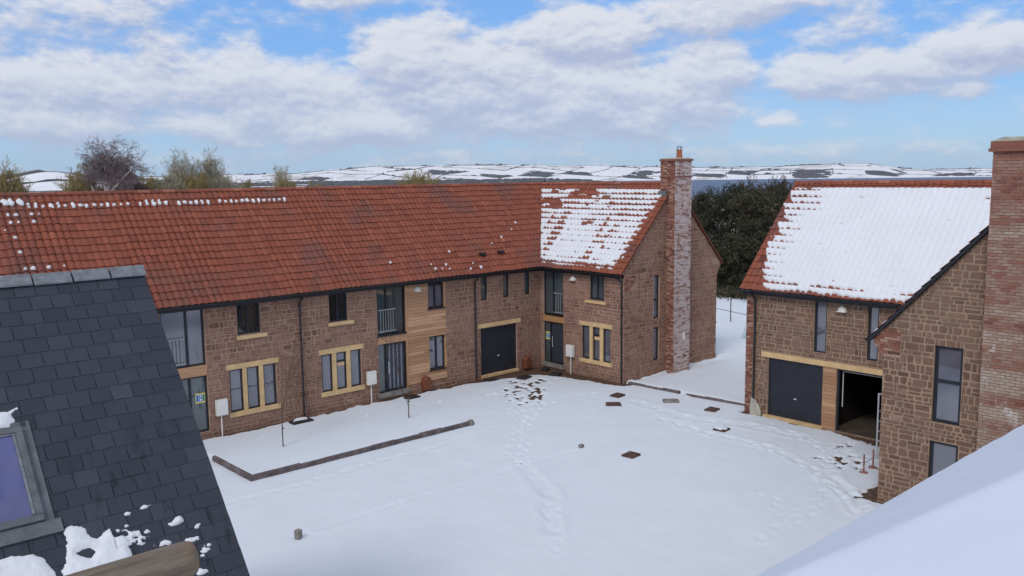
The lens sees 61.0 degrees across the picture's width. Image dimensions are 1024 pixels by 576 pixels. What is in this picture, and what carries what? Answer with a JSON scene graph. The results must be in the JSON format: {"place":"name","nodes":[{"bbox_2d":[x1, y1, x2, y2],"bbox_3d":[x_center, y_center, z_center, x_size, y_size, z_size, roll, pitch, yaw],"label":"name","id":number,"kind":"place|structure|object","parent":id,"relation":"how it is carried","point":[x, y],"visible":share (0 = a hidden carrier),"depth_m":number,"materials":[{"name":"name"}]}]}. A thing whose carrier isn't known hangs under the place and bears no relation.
{"place":"outdoors","nodes":[
{"label":"outdoors","id":0,"kind":"place"},
{"bbox_2d":[65,541,198,575],"bbox_3d":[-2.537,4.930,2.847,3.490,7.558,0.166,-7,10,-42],"label":"timber rail","id":1,"kind":"object","parent":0,"point":[179,558],"visible":1,"depth_m":3.38,"materials":[{"name":"brown wood"}]},
{"bbox_2d":[7,164,991,232],"bbox_3d":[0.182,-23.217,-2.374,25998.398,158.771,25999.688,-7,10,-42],"label":"terrain","id":2,"kind":"structure","parent":0,"point":[614,172],"depth_m":6995.69,"materials":[{"name":"white snow"}]},
{"bbox_2d":[0,155,34,192],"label":"willow tree","id":3,"kind":"object","parent":2,"relation":"on","point":[15,184],"visible":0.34,"depth_m":95.77,"materials":[{"name":"green plant"}]},
{"bbox_2d":[53,161,103,191],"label":"willow tree","id":4,"kind":"object","parent":2,"relation":"on","point":[75,182],"visible":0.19,"depth_m":87.39,"materials":[{"name":"green plant"}]},
{"bbox_2d":[75,134,157,190],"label":"birch tree","id":5,"kind":"object","parent":2,"relation":"on","point":[112,173],"visible":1,"depth_m":86.41,"materials":[{"name":"grey plant"}]},
{"bbox_2d":[0,265,249,575],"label":"slate roof house","id":6,"kind":"structure","parent":2,"relation":"on","point":[104,458],"depth_m":11.31,"materials":[{"name":"grey stone"}]},
{"bbox_2d":[99,167,153,189],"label":"bushy tree","id":7,"kind":"object","parent":2,"relation":"on","point":[140,186],"visible":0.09,"depth_m":101.14,"materials":[{"name":"green plant"}]},
{"bbox_2d":[138,172,163,189],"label":"shrub","id":8,"kind":"object","parent":2,"relation":"on","point":[151,182],"visible":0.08,"depth_m":113.49,"materials":[{"name":"green plant"}]},
{"bbox_2d":[154,168,187,189],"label":"shrub","id":9,"kind":"object","parent":2,"relation":"on","point":[168,184],"visible":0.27,"depth_m":115.29,"materials":[{"name":"green plant"}]},
{"bbox_2d":[160,147,202,188],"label":"bare tree","id":10,"kind":"object","parent":2,"relation":"on","point":[182,169],"visible":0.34,"depth_m":120.80,"materials":[{"name":"grey plant"}]},
{"bbox_2d":[179,171,213,188],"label":"shrub","id":11,"kind":"object","parent":2,"relation":"on","point":[191,184],"visible":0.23,"depth_m":117.23,"materials":[{"name":"green plant"}]},
{"bbox_2d":[190,147,236,188],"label":"bare tree","id":12,"kind":"object","parent":2,"relation":"on","point":[208,170],"visible":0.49,"depth_m":124.08,"materials":[{"name":"grey plant"}]},
{"bbox_2d":[208,169,242,187],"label":"shrub","id":13,"kind":"object","parent":2,"relation":"on","point":[220,184],"visible":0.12,"depth_m":119.28,"materials":[{"name":"green plant"}]},
{"bbox_2d":[235,176,253,187],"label":"shrub","id":14,"kind":"object","parent":2,"relation":"on","point":[248,185],"visible":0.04,"depth_m":121.19,"materials":[{"name":"green plant"}]},
{"bbox_2d":[270,165,292,186],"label":"bare tree","id":15,"kind":"object","parent":2,"relation":"on","point":[285,174],"visible":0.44,"depth_m":182.24,"materials":[{"name":"grey plant"}]},
{"bbox_2d":[271,172,301,187],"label":"shrub","id":16,"kind":"object","parent":2,"relation":"on","point":[286,185],"visible":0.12,"depth_m":143.87,"materials":[{"name":"green plant"}]},
{"bbox_2d":[306,180,328,186],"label":"shrub","id":17,"kind":"object","parent":2,"relation":"on","point":[313,184],"visible":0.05,"depth_m":155.02,"materials":[{"name":"green plant"}]},
{"bbox_2d":[396,168,440,184],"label":"bushy tree","id":18,"kind":"object","parent":2,"relation":"on","point":[416,180],"visible":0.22,"depth_m":147.61,"materials":[{"name":"green plant"}]},
{"bbox_2d":[6,164,973,187],"bbox_3d":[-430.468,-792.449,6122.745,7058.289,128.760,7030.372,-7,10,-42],"label":"distant woods","id":19,"kind":"object","parent":2,"relation":"on","point":[804,174],"visible":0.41,"depth_m":6693.36,"materials":[{"name":"plant"}]},
{"bbox_2d":[5,163,992,197],"bbox_3d":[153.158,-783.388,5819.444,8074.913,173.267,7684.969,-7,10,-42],"label":"hedgerows","id":20,"kind":"object","parent":2,"relation":"on","point":[383,182],"visible":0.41,"depth_m":6748.70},
{"bbox_2d":[691,190,716,236],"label":"bushy tree","id":21,"kind":"object","parent":2,"relation":"on","point":[699,193],"visible":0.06,"depth_m":108.44,"materials":[{"name":"green plant"}]},
{"bbox_2d":[691,185,725,277],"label":"evergreen tree","id":22,"kind":"object","parent":2,"relation":"on","point":[703,204],"visible":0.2,"depth_m":79.45,"materials":[{"name":"green plant"}]},
{"bbox_2d":[710,234,741,286],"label":"evergreen tree","id":23,"kind":"object","parent":2,"relation":"on","point":[715,243],"visible":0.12,"depth_m":66.75,"materials":[{"name":"green plant"}]},
{"bbox_2d":[696,183,756,258],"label":"evergreen tree","id":24,"kind":"object","parent":2,"relation":"on","point":[707,222],"visible":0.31,"depth_m":72.05,"materials":[{"name":"green plant"}]},
{"bbox_2d":[716,231,761,288],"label":"evergreen tree","id":25,"kind":"object","parent":2,"relation":"on","point":[740,252],"visible":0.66,"depth_m":65.38,"materials":[{"name":"green plant"}]},
{"bbox_2d":[717,182,780,283],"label":"evergreen tree","id":26,"kind":"object","parent":2,"relation":"on","point":[764,216],"visible":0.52,"depth_m":67.42,"materials":[{"name":"green plant"}]},
{"bbox_2d":[736,230,764,285],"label":"evergreen tree","id":27,"kind":"object","parent":2,"relation":"on","point":[759,240],"visible":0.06,"depth_m":66.23,"materials":[{"name":"green plant"}]},
{"bbox_2d":[735,173,765,228],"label":"bushy tree","id":28,"kind":"object","parent":2,"relation":"on","point":[759,186],"visible":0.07,"depth_m":112.73,"materials":[{"name":"green plant"}]},
{"bbox_2d":[739,182,791,237],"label":"evergreen tree","id":29,"kind":"object","parent":2,"relation":"on","point":[770,193],"visible":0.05,"depth_m":72.87,"materials":[{"name":"green plant"}]},
{"bbox_2d":[760,174,794,227],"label":"bushy tree","id":30,"kind":"object","parent":2,"relation":"on","point":[785,183],"visible":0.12,"depth_m":118.25,"materials":[{"name":"green plant"}]},
{"bbox_2d":[757,425,1023,575],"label":"snowy roof house","id":31,"kind":"structure","parent":2,"relation":"on","point":[963,516],"depth_m":7.79,"materials":[{"name":"white snow"}]},
{"bbox_2d":[0,0,1023,176],"label":"sky","id":32,"kind":"structure","parent":0,"point":[303,86],"materials":[{"name":"blue"}]},
{"bbox_2d":[203,296,881,575],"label":"snow ground","id":33,"kind":"structure","parent":0,"point":[689,491],"depth_m":25.44,"materials":[{"name":"white snow"}]},
{"bbox_2d":[0,182,541,439],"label":"stone house","id":34,"kind":"structure","parent":33,"relation":"on","point":[242,281],"depth_m":33.56,"materials":[{"name":"red stone"}]},
{"bbox_2d":[160,309,205,368],"bbox_3d":[-11.263,1.740,29.697,1.500,2.000,0.074,-7,10,-42],"label":"tall window","id":35,"kind":"structure","parent":34,"relation":"in","point":[188,325],"depth_m":29.79,"materials":[{"name":"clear glass"}]},
{"bbox_2d":[181,375,208,431],"bbox_3d":[-11.233,4.085,30.000,1.500,2.010,0.074,-7,10,-42],"label":"glazed door","id":36,"kind":"structure","parent":34,"relation":"in","point":[195,388],"depth_m":30.29,"materials":[{"name":"grey glass"}]},
{"bbox_2d":[215,398,228,435],"bbox_3d":[-10.206,4.607,30.661,0.400,1.380,0.172,-7,10,-42],"label":"meter box","id":37,"kind":"object","parent":34,"relation":"attached to","point":[221,407],"visible":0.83,"depth_m":30.55,"materials":[{"name":"white plastic"}]},
{"bbox_2d":[229,368,243,412],"bbox_3d":[-9.891,3.657,31.151,0.500,1.550,0.070,-7,10,-42],"label":"window","id":38,"kind":"structure","parent":34,"relation":"in","point":[235,376],"depth_m":31.17,"materials":[{"name":"grey glass"}]},
{"bbox_2d":[236,303,259,334],"bbox_3d":[-9.503,1.076,31.228,0.890,1.120,0.074,-7,10,-42],"label":"window","id":39,"kind":"structure","parent":34,"relation":"in","point":[248,321],"depth_m":31.23,"materials":[{"name":"black glass"}]},
{"bbox_2d":[247,366,259,408],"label":"window","id":40,"kind":"structure","parent":34,"relation":"in","point":[252,377],"depth_m":31.60,"materials":[{"name":"grey glass"}]},
{"bbox_2d":[263,363,276,405],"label":"window","id":41,"kind":"structure","parent":34,"relation":"in","point":[270,399],"depth_m":32.02,"materials":[{"name":"grey glass"}]},
{"bbox_2d":[321,354,332,391],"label":"window","id":42,"kind":"structure","parent":34,"relation":"in","point":[326,360],"depth_m":33.61,"materials":[{"name":"grey glass"}]},
{"bbox_2d":[328,293,346,321],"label":"window","id":43,"kind":"structure","parent":34,"relation":"in","point":[337,302],"depth_m":33.68,"materials":[{"name":"black glass"}]},
{"bbox_2d":[336,351,346,388],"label":"window","id":44,"kind":"structure","parent":34,"relation":"in","point":[340,356],"depth_m":34.03,"materials":[{"name":"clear glass"}]},
{"bbox_2d":[350,349,360,386],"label":"window","id":45,"kind":"structure","parent":34,"relation":"in","point":[354,354],"depth_m":34.46,"materials":[{"name":"clear glass"}]},
{"bbox_2d":[366,370,376,402],"bbox_3d":[-5.600,4.013,34.798,0.380,1.380,0.172,-7,10,-42],"label":"meter box","id":46,"kind":"object","parent":34,"relation":"attached to","point":[371,377],"visible":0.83,"depth_m":34.68,"materials":[{"name":"white plastic"}]},
{"bbox_2d":[376,286,404,335],"bbox_3d":[-4.970,0.899,35.348,1.360,1.940,0.074,-7,10,-42],"label":"tall window","id":47,"kind":"structure","parent":34,"relation":"in","point":[387,298],"depth_m":35.39,"materials":[{"name":"grey glass"}]},
{"bbox_2d":[385,341,406,391],"bbox_3d":[-4.785,3.202,35.767,0.970,2.020,0.104,-7,10,-42],"label":"door","id":48,"kind":"structure","parent":34,"relation":"in","point":[390,386],"depth_m":35.77,"materials":[{"name":"glass"}]},
{"bbox_2d":[428,283,442,308],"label":"window","id":49,"kind":"structure","parent":34,"relation":"in","point":[435,291],"depth_m":36.83,"materials":[{"name":"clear glass"}]},
{"bbox_2d":[429,335,444,369],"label":"window","id":50,"kind":"structure","parent":34,"relation":"in","point":[436,343],"depth_m":37.15,"materials":[{"name":"clear glass"}]},
{"bbox_2d":[480,277,486,299],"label":"slim window","id":51,"kind":"structure","parent":34,"relation":"in","point":[482,279],"depth_m":38.62,"materials":[{"name":"grey glass"}]},
{"bbox_2d":[481,323,515,374],"bbox_3d":[-0.642,2.751,39.515,2.180,2.150,0.080,-7,10,-42],"label":"garage door","id":52,"kind":"structure","parent":34,"relation":"in","point":[498,343],"depth_m":39.52,"materials":[{"name":"metal"}]},
{"bbox_2d":[503,274,507,296],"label":"slim window","id":53,"kind":"structure","parent":34,"relation":"in","point":[505,277],"depth_m":39.50,"materials":[{"name":"grey glass"}]},
{"bbox_2d":[524,272,528,293],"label":"slim window","id":54,"kind":"structure","parent":34,"relation":"in","point":[526,274],"depth_m":40.37,"materials":[{"name":"grey glass"}]},
{"bbox_2d":[294,528,302,539],"bbox_3d":[-5.347,6.235,21.772,0.140,0.400,0.140,3,8,28],"label":"concrete block","id":55,"kind":"object","parent":33,"relation":"on","point":[298,534],"depth_m":21.71,"materials":[{"name":"grey concrete"}]},
{"bbox_2d":[539,147,722,383],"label":"stone house","id":56,"kind":"structure","parent":33,"relation":"on","point":[628,279],"depth_m":39.01,"materials":[{"name":"red stone"}]},
{"bbox_2d":[544,271,562,315],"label":"tall window","id":57,"kind":"structure","parent":56,"relation":"in","point":[553,281],"depth_m":40.39,"materials":[{"name":"grey glass"}]},
{"bbox_2d":[550,322,563,364],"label":"door","id":58,"kind":"structure","parent":56,"relation":"in","point":[556,329],"depth_m":40.50,"materials":[{"name":"wood"}]},
{"bbox_2d":[566,344,574,373],"bbox_3d":[2.649,3.281,39.647,0.172,1.380,0.400,-7,10,-42],"label":"meter box","id":59,"kind":"object","parent":56,"relation":"attached to","point":[570,351],"visible":1,"depth_m":39.51,"materials":[{"name":"white plastic"}]},
{"bbox_2d":[583,325,588,358],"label":"window","id":60,"kind":"structure","parent":56,"relation":"in","point":[585,328],"depth_m":39.10,"materials":[{"name":"clear glass"}]},
{"bbox_2d":[593,327,599,360],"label":"window","id":61,"kind":"structure","parent":56,"relation":"in","point":[596,331],"depth_m":38.64,"materials":[{"name":"clear glass"}]},
{"bbox_2d":[591,276,603,300],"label":"window","id":62,"kind":"structure","parent":56,"relation":"in","point":[597,283],"depth_m":38.27,"materials":[{"name":"grey glass"}]},
{"bbox_2d":[604,329,609,362],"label":"window","id":63,"kind":"structure","parent":56,"relation":"in","point":[606,331],"depth_m":38.18,"materials":[{"name":"clear glass"}]},
{"bbox_2d":[653,275,657,318],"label":"slit window","id":64,"kind":"structure","parent":56,"relation":"in","point":[655,289],"depth_m":38.70,"materials":[{"name":"grey glass"}]},
{"bbox_2d":[653,327,657,359],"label":"slit window","id":65,"kind":"structure","parent":56,"relation":"in","point":[655,330],"depth_m":38.99,"materials":[{"name":"grey glass"}]},
{"bbox_2d":[628,381,680,393],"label":"kerb","id":66,"kind":"structure","parent":33,"relation":"on","point":[656,388],"depth_m":36.43,"materials":[{"name":"stone"}]},
{"bbox_2d":[662,399,679,402],"bbox_3d":[6.287,4.511,34.400,0.620,0.190,0.400,0,7,3],"label":"drain cover","id":67,"kind":"object","parent":33,"relation":"on","point":[670,400],"visible":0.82,"depth_m":34.26,"materials":[{"name":"grey concrete"}]},
{"bbox_2d":[716,297,745,321],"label":"wire fence","id":68,"kind":"object","parent":33,"relation":"on","point":[730,309],"visible":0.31,"depth_m":52.04,"materials":[{"name":"grey metal"}]},
{"bbox_2d":[716,284,746,301],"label":"scrub","id":69,"kind":"object","parent":33,"relation":"on","point":[730,291],"visible":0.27,"depth_m":62.32,"materials":[{"name":"green plant"}]},
{"bbox_2d":[737,179,991,440],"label":"stone house","id":70,"kind":"structure","parent":33,"relation":"on","point":[838,272],"depth_m":30.63,"materials":[{"name":"brown stone"}]},
{"bbox_2d":[768,358,822,424],"bbox_3d":[10.234,3.706,31.379,0.080,2.160,2.150,-7,10,-42],"label":"garage door","id":71,"kind":"structure","parent":70,"relation":"in","point":[795,388],"depth_m":31.37,"materials":[{"name":"metal"}]},
{"bbox_2d":[814,301,826,352],"bbox_3d":[10.825,1.355,30.392,0.070,1.860,0.470,-7,10,-42],"label":"slit window","id":72,"kind":"structure","parent":70,"relation":"in","point":[821,307],"depth_m":30.42,"materials":[{"name":"grey glass"}]},
{"bbox_2d":[867,307,878,361],"bbox_3d":[12.085,1.516,29.013,0.070,1.860,0.380,-7,10,-42],"label":"slit window","id":73,"kind":"structure","parent":70,"relation":"in","point":[872,353],"depth_m":29.04,"materials":[{"name":"grey glass"}]},
{"bbox_2d":[875,393,881,458],"bbox_3d":[11.766,4.311,27.145,0.760,2.104,0.052,-1,7,1],"label":"scaffold frame","id":74,"kind":"object","parent":33,"relation":"on","point":[878,421],"visible":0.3,"depth_m":27.11,"materials":[{"name":"metal"}]},
{"bbox_2d":[865,136,1023,502],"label":"stone house","id":75,"kind":"structure","parent":33,"relation":"on","point":[948,337],"depth_m":21.87,"materials":[{"name":"brown stone"}]},
{"bbox_2d":[928,440,957,477],"bbox_3d":[11.213,4.816,22.594,0.070,1.680,0.720,-7,10,-42],"label":"window","id":76,"kind":"structure","parent":75,"relation":"in","point":[942,455],"depth_m":22.60,"materials":[{"name":"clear glass"}]},
{"bbox_2d":[932,345,963,425],"bbox_3d":[11.188,2.487,22.284,0.076,2.020,0.700,-7,10,-42],"label":"window","id":77,"kind":"structure","parent":75,"relation":"in","point":[948,360],"depth_m":22.30,"materials":[{"name":"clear glass"}]},
{"bbox_2d":[204,367,883,503],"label":"soil","id":78,"kind":"structure","parent":0,"point":[871,494],"depth_m":36.88,"materials":[{"name":"brown soil"}]},
{"bbox_2d":[257,327,317,446],"bbox_3d":[-7.476,3.318,29.303,1.961,4.118,1.257,-7,10,-42],"label":"sapling","id":79,"kind":"object","parent":78,"relation":"on","point":[294,372],"visible":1,"depth_m":29.09,"materials":[{"name":"brown plant"}]},
{"bbox_2d":[289,417,313,424],"bbox_3d":[-7.784,4.972,32.150,0.800,0.212,0.420,-7,10,-42],"label":"drain cover","id":80,"kind":"object","parent":78,"relation":"on","point":[301,421],"visible":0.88,"depth_m":31.98,"materials":[{"name":"metal"}]},
{"bbox_2d":[293,417,307,421],"bbox_3d":[-7.855,4.837,32.181,0.633,0.077,0.273,-6,9,-35],"label":"snow heap","id":81,"kind":"object","parent":80,"relation":"on","point":[300,418],"visible":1,"depth_m":32.12,"materials":[{"name":"white snow"}]},
{"bbox_2d":[212,421,469,481],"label":"kerb","id":82,"kind":"structure","parent":78,"relation":"on","point":[245,474],"depth_m":27.73,"materials":[{"name":"stone"}]},
{"bbox_2d":[373,325,409,417],"bbox_3d":[-4.362,3.146,31.206,1.345,3.892,1.384,-2,7,-7],"label":"sapling","id":83,"kind":"object","parent":78,"relation":"on","point":[396,362],"visible":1,"depth_m":31.26,"materials":[{"name":"brown plant"}]},
{"bbox_2d":[404,394,420,399],"bbox_3d":[-4.077,4.501,35.548,0.620,0.182,0.340,-7,10,-42],"label":"drain cover","id":84,"kind":"object","parent":78,"relation":"on","point":[413,396],"visible":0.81,"depth_m":35.45,"materials":[{"name":"metal"}]},
{"bbox_2d":[421,376,431,391],"bbox_3d":[-3.587,4.089,36.627,0.380,0.710,0.220,-7,10,-42],"label":"gas box","id":85,"kind":"object","parent":78,"relation":"on","point":[426,384],"visible":0.89,"depth_m":36.52,"materials":[{"name":"red plastic"}]},
{"bbox_2d":[484,378,499,381],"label":"drain cover","id":86,"kind":"object","parent":78,"relation":"on","point":[491,379],"visible":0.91,"depth_m":38.32,"materials":[{"name":"metal"}]},
{"bbox_2d":[516,375,531,379],"bbox_3d":[0.540,4.027,38.759,0.460,0.182,0.660,4,9,30],"label":"drain cover","id":87,"kind":"object","parent":78,"relation":"on","point":[523,377],"visible":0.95,"depth_m":38.59,"materials":[{"name":"metal"}]},
{"bbox_2d":[523,356,530,370],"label":"gas box","id":88,"kind":"object","parent":78,"relation":"on","point":[526,362],"visible":1,"depth_m":40.34,"materials":[{"name":"red plastic"}]},
{"bbox_2d":[540,367,549,371],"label":"drain cover","id":89,"kind":"object","parent":78,"relation":"on","point":[544,369],"visible":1,"depth_m":40.28,"materials":[{"name":"metal"}]},
{"bbox_2d":[549,372,561,376],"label":"drain cover","id":90,"kind":"object","parent":78,"relation":"on","point":[558,374],"visible":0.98,"depth_m":39.23,"materials":[{"name":"metal"}]},
{"bbox_2d":[606,402,620,405],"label":"drain cover","id":91,"kind":"object","parent":78,"relation":"on","point":[613,403],"visible":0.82,"depth_m":33.87,"materials":[{"name":"brown metal"}]},
{"bbox_2d":[610,392,624,397],"bbox_3d":[4.298,4.405,35.411,0.420,0.192,0.500,6,10,42],"label":"drain cover","id":92,"kind":"object","parent":78,"relation":"on","point":[617,395],"visible":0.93,"depth_m":35.30,"materials":[{"name":"brown metal"}]},
{"bbox_2d":[621,451,640,458],"bbox_3d":[3.815,5.387,27.852,0.420,0.192,0.470,6,10,42],"label":"drain cover","id":93,"kind":"object","parent":78,"relation":"on","point":[631,454],"visible":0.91,"depth_m":27.75,"materials":[{"name":"brown metal"}]},
{"bbox_2d":[704,406,719,411],"bbox_3d":[7.610,4.663,33.084,0.420,0.192,0.480,5,9,39],"label":"drain cover","id":94,"kind":"object","parent":78,"relation":"on","point":[712,409],"visible":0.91,"depth_m":32.97,"materials":[{"name":"brown metal"}]},
{"bbox_2d":[685,393,743,405],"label":"kerb","id":95,"kind":"structure","parent":78,"relation":"on","point":[716,399],"depth_m":34.48,"materials":[{"name":"stone"}]},
{"bbox_2d":[713,425,729,431],"bbox_3d":[7.351,4.972,30.584,0.552,0.225,0.561,-7,10,-42],"label":"drain cover","id":96,"kind":"object","parent":78,"relation":"on","point":[722,428],"visible":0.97,"depth_m":30.45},
{"bbox_2d":[750,398,760,416],"bbox_3d":[9.084,4.468,32.423,0.060,0.710,0.480,-7,10,-42],"label":"guard stone","id":97,"kind":"object","parent":78,"relation":"on","point":[755,408],"visible":0.78,"depth_m":32.45,"materials":[{"name":"beige stone"}]},
{"bbox_2d":[859,449,878,473],"bbox_3d":[11.033,5.220,26.362,1.567,0.620,0.503,-4,8,-27],"label":"barrier","id":98,"kind":"object","parent":78,"relation":"on","point":[871,467],"visible":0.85,"depth_m":26.25,"materials":[{"name":"pink metal"}]},
{"bbox_2d":[619,177,991,196],"bbox_3d":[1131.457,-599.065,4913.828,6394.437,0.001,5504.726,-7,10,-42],"label":"estuary water","id":99,"kind":"structure","parent":0,"point":[698,185],"depth_m":4949.44,"materials":[{"name":"blue liquid"}]}
]}

